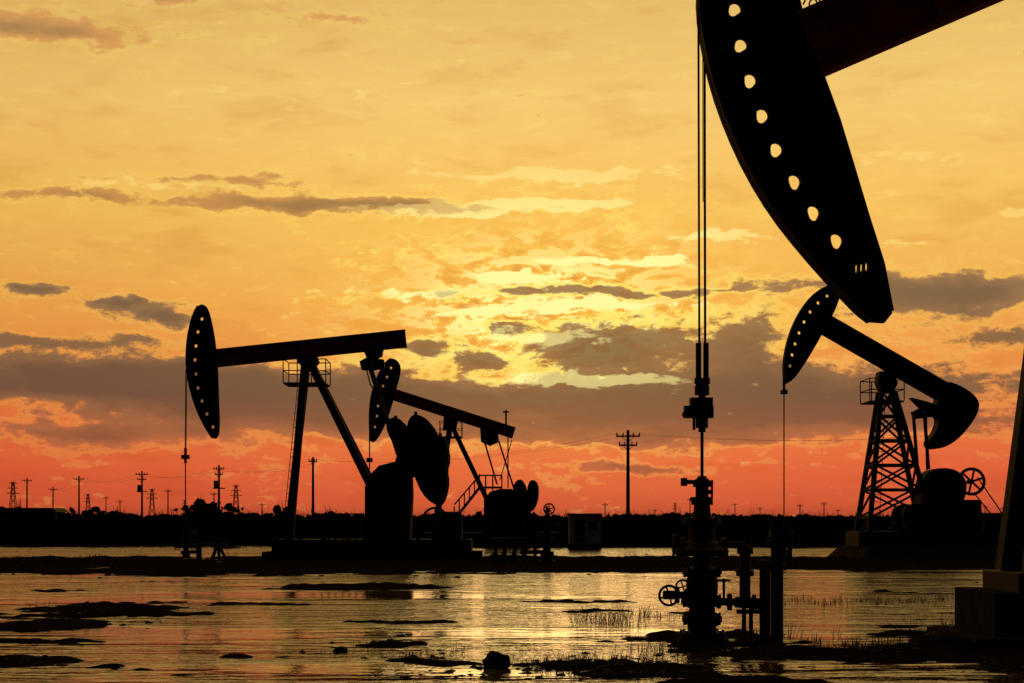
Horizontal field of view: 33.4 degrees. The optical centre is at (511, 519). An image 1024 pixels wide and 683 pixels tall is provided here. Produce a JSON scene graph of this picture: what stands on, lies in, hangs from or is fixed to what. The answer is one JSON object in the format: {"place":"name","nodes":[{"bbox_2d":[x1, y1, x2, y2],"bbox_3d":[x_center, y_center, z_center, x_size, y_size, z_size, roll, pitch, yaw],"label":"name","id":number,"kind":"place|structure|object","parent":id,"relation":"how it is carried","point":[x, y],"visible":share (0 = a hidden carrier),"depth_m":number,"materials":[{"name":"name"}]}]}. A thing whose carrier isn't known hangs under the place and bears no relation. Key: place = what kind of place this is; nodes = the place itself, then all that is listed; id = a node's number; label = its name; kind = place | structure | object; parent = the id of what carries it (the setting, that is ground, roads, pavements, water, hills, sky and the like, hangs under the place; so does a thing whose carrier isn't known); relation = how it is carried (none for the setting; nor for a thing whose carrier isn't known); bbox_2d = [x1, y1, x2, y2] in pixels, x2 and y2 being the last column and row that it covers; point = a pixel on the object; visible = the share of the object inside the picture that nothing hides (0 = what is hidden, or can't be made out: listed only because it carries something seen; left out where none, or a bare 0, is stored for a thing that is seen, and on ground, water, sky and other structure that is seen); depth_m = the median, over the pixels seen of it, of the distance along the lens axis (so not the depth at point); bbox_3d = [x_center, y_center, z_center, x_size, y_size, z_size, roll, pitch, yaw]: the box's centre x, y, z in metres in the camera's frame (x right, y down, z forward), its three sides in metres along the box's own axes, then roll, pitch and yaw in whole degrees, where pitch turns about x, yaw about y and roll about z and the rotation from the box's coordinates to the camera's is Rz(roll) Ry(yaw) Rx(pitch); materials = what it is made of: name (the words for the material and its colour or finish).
{"place":"outdoors","nodes":[
{"label":"outdoors","id":0,"kind":"place"},
{"bbox_2d":[0,546,1023,682],"bbox_3d":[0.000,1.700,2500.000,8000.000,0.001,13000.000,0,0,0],"label":"water","id":1,"kind":"structure","parent":0,"point":[503,619],"depth_m":28.31,"materials":[{"name":"brown liquid"}]},
{"bbox_2d":[0,511,898,547],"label":"reed bed","id":2,"kind":"object","parent":1,"relation":"on","point":[68,532],"visible":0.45,"depth_m":126.53,"materials":[{"name":"black plant"}]},
{"bbox_2d":[0,551,994,674],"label":"grass","id":3,"kind":"structure","parent":1,"relation":"on","point":[818,643],"depth_m":27.57,"materials":[{"name":"black plant"}]},
{"bbox_2d":[0,527,1023,682],"bbox_3d":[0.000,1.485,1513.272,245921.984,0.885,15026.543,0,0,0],"label":"ground","id":4,"kind":"structure","parent":0,"point":[953,649],"depth_m":34.10,"materials":[{"name":"black soil"}]},
{"bbox_2d":[6,481,19,507],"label":"transmission tower","id":5,"kind":"structure","parent":4,"relation":"on","point":[12,490],"depth_m":899.88,"materials":[{"name":"metal"}]},
{"bbox_2d":[22,478,31,507],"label":"utility pole","id":6,"kind":"object","parent":4,"relation":"on","point":[26,480],"visible":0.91,"depth_m":329.88,"materials":[{"name":"paint"}]},
{"bbox_2d":[8,512,65,522],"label":"walls","id":7,"kind":"structure","parent":4,"relation":"on","point":[53,514],"depth_m":316.00,"materials":[{"name":"concrete"}]},
{"bbox_2d":[4,508,67,511],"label":"roof","id":8,"kind":"structure","parent":7,"relation":"on","point":[41,510],"depth_m":315.50,"materials":[{"name":"paint"}]},
{"bbox_2d":[48,487,56,507],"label":"utility pole","id":9,"kind":"object","parent":4,"relation":"on","point":[52,489],"visible":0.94,"depth_m":379.89,"materials":[{"name":"paint"}]},
{"bbox_2d":[73,476,83,514],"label":"utility pole","id":10,"kind":"object","parent":4,"relation":"on","point":[78,479],"visible":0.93,"depth_m":299.88,"materials":[{"name":"paint"}]},
{"bbox_2d":[84,494,91,509],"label":"transmission tower","id":11,"kind":"structure","parent":4,"relation":"on","point":[87,498],"depth_m":1249.44,"materials":[{"name":"metal"}]},
{"bbox_2d":[136,471,147,518],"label":"utility pole","id":12,"kind":"object","parent":4,"relation":"on","point":[140,487],"visible":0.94,"depth_m":269.84,"materials":[{"name":"paint"}]},
{"bbox_2d":[146,488,157,515],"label":"transmission tower","id":13,"kind":"structure","parent":4,"relation":"on","point":[153,498],"depth_m":1049.88,"materials":[{"name":"metal"}]},
{"bbox_2d":[164,489,171,513],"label":"utility pole","id":14,"kind":"object","parent":4,"relation":"on","point":[167,490],"visible":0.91,"depth_m":429.92,"materials":[{"name":"paint"}]},
{"bbox_2d":[184,507,198,526],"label":"shrub","id":15,"kind":"object","parent":4,"relation":"on","point":[192,516],"visible":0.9,"depth_m":179.79,"materials":[{"name":"black plant"}]},
{"bbox_2d":[189,543,204,559],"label":"shut off valve","id":16,"kind":"object","parent":4,"relation":"on","point":[198,551],"visible":0.94,"depth_m":71.41,"materials":[{"name":"paint"}]},
{"bbox_2d":[210,538,225,559],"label":"steel trestle","id":17,"kind":"object","parent":4,"relation":"on","point":[218,546],"visible":0.93,"depth_m":73.91,"materials":[{"name":"black metal"}]},
{"bbox_2d":[213,465,224,522],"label":"utility pole","id":18,"kind":"object","parent":4,"relation":"on","point":[217,483],"visible":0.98,"depth_m":239.85,"materials":[{"name":"paint"}]},
{"bbox_2d":[229,484,242,512],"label":"transmission tower","id":19,"kind":"structure","parent":4,"relation":"on","point":[234,490],"depth_m":949.88,"materials":[{"name":"metal"}]},
{"bbox_2d":[309,457,316,524],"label":"utility pole","id":20,"kind":"object","parent":4,"relation":"on","point":[313,461],"visible":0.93,"depth_m":209.86,"materials":[{"name":"paint"}]},
{"bbox_2d":[61,426,1011,488],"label":"power line","id":21,"kind":"object","parent":20,"relation":"attached to","point":[583,443],"visible":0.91,"depth_m":159.73,"materials":[{"name":"metal"}]},
{"bbox_2d":[174,304,482,560],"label":"oil pumpjack","id":22,"kind":"object","parent":4,"relation":"on","point":[420,446],"visible":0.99,"depth_m":70.35,"materials":[{"name":"paint"}]},
{"bbox_2d":[333,646,347,652],"bbox_3d":[-2.220,1.705,21.990,0.226,0.164,0.167,0,0,31],"label":"rock","id":23,"kind":"object","parent":4,"relation":"on","point":[341,649],"visible":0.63,"depth_m":21.93,"materials":[{"name":"black stone"}]},
{"bbox_2d":[360,358,566,545],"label":"oil pumpjack","id":24,"kind":"object","parent":4,"relation":"on","point":[509,509],"visible":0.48,"depth_m":108.46,"materials":[{"name":"paint"}]},
{"bbox_2d":[482,650,510,668],"bbox_3d":[-0.184,1.648,19.616,0.300,0.302,0.252,0,0,-19],"label":"rock","id":25,"kind":"object","parent":4,"relation":"on","point":[493,659],"visible":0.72,"depth_m":19.52,"materials":[{"name":"black stone"}]},
{"bbox_2d":[0,494,1000,528],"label":"distant treeline","id":26,"kind":"object","parent":4,"relation":"on","point":[207,511],"visible":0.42,"depth_m":248.14,"materials":[{"name":"black plant"}]},
{"bbox_2d":[1,563,1023,680],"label":"mud clods","id":27,"kind":"object","parent":4,"relation":"on","point":[608,672],"visible":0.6,"depth_m":20.17,"materials":[{"name":"black soil"}]},
{"bbox_2d":[490,537,544,563],"bbox_3d":[0.206,1.200,64.216,2.067,1.101,0.627,0,0,0],"label":"pipe trestle","id":28,"kind":"object","parent":4,"relation":"on","point":[504,556],"visible":0.89,"depth_m":63.94,"materials":[{"name":"paint"}]},
{"bbox_2d":[520,503,561,562],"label":"oil wellhead","id":29,"kind":"object","parent":4,"relation":"on","point":[545,525],"visible":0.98,"depth_m":65.85,"materials":[{"name":"paint"}]},
{"bbox_2d":[567,513,601,548],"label":"equipment cabin","id":30,"kind":"object","parent":4,"relation":"on","point":[584,530],"visible":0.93,"depth_m":99.20,"materials":[{"name":"paint"}]},
{"bbox_2d":[574,520,596,541],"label":"door and window","id":31,"kind":"structure","parent":30,"relation":"in","point":[579,525],"depth_m":99.15,"materials":[{"name":"paint"}]},
{"bbox_2d":[616,430,639,532],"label":"utility pole","id":32,"kind":"object","parent":4,"relation":"on","point":[627,439],"visible":0.95,"depth_m":149.86,"materials":[{"name":"paint"}]},
{"bbox_2d":[658,476,791,648],"bbox_3d":[2.865,0.680,23.000,1.822,2.547,0.900,0,0,0],"label":"oil wellhead","id":33,"kind":"object","parent":4,"relation":"on","point":[700,598],"visible":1,"depth_m":22.90,"materials":[{"name":"paint"}]},
{"bbox_2d":[682,0,1023,646],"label":"oil pumpjack","id":34,"kind":"object","parent":4,"relation":"on","point":[791,56],"visible":1,"depth_m":22.93,"materials":[{"name":"paint"}]},
{"bbox_2d":[780,286,1001,559],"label":"oil pumpjack","id":35,"kind":"object","parent":4,"relation":"on","point":[939,517],"visible":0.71,"depth_m":74.50,"materials":[{"name":"paint"}]},
{"bbox_2d":[0,0,1023,516],"label":"sky","id":36,"kind":"structure","parent":0,"point":[510,187],"materials":[{"name":"orange"}]}
]}

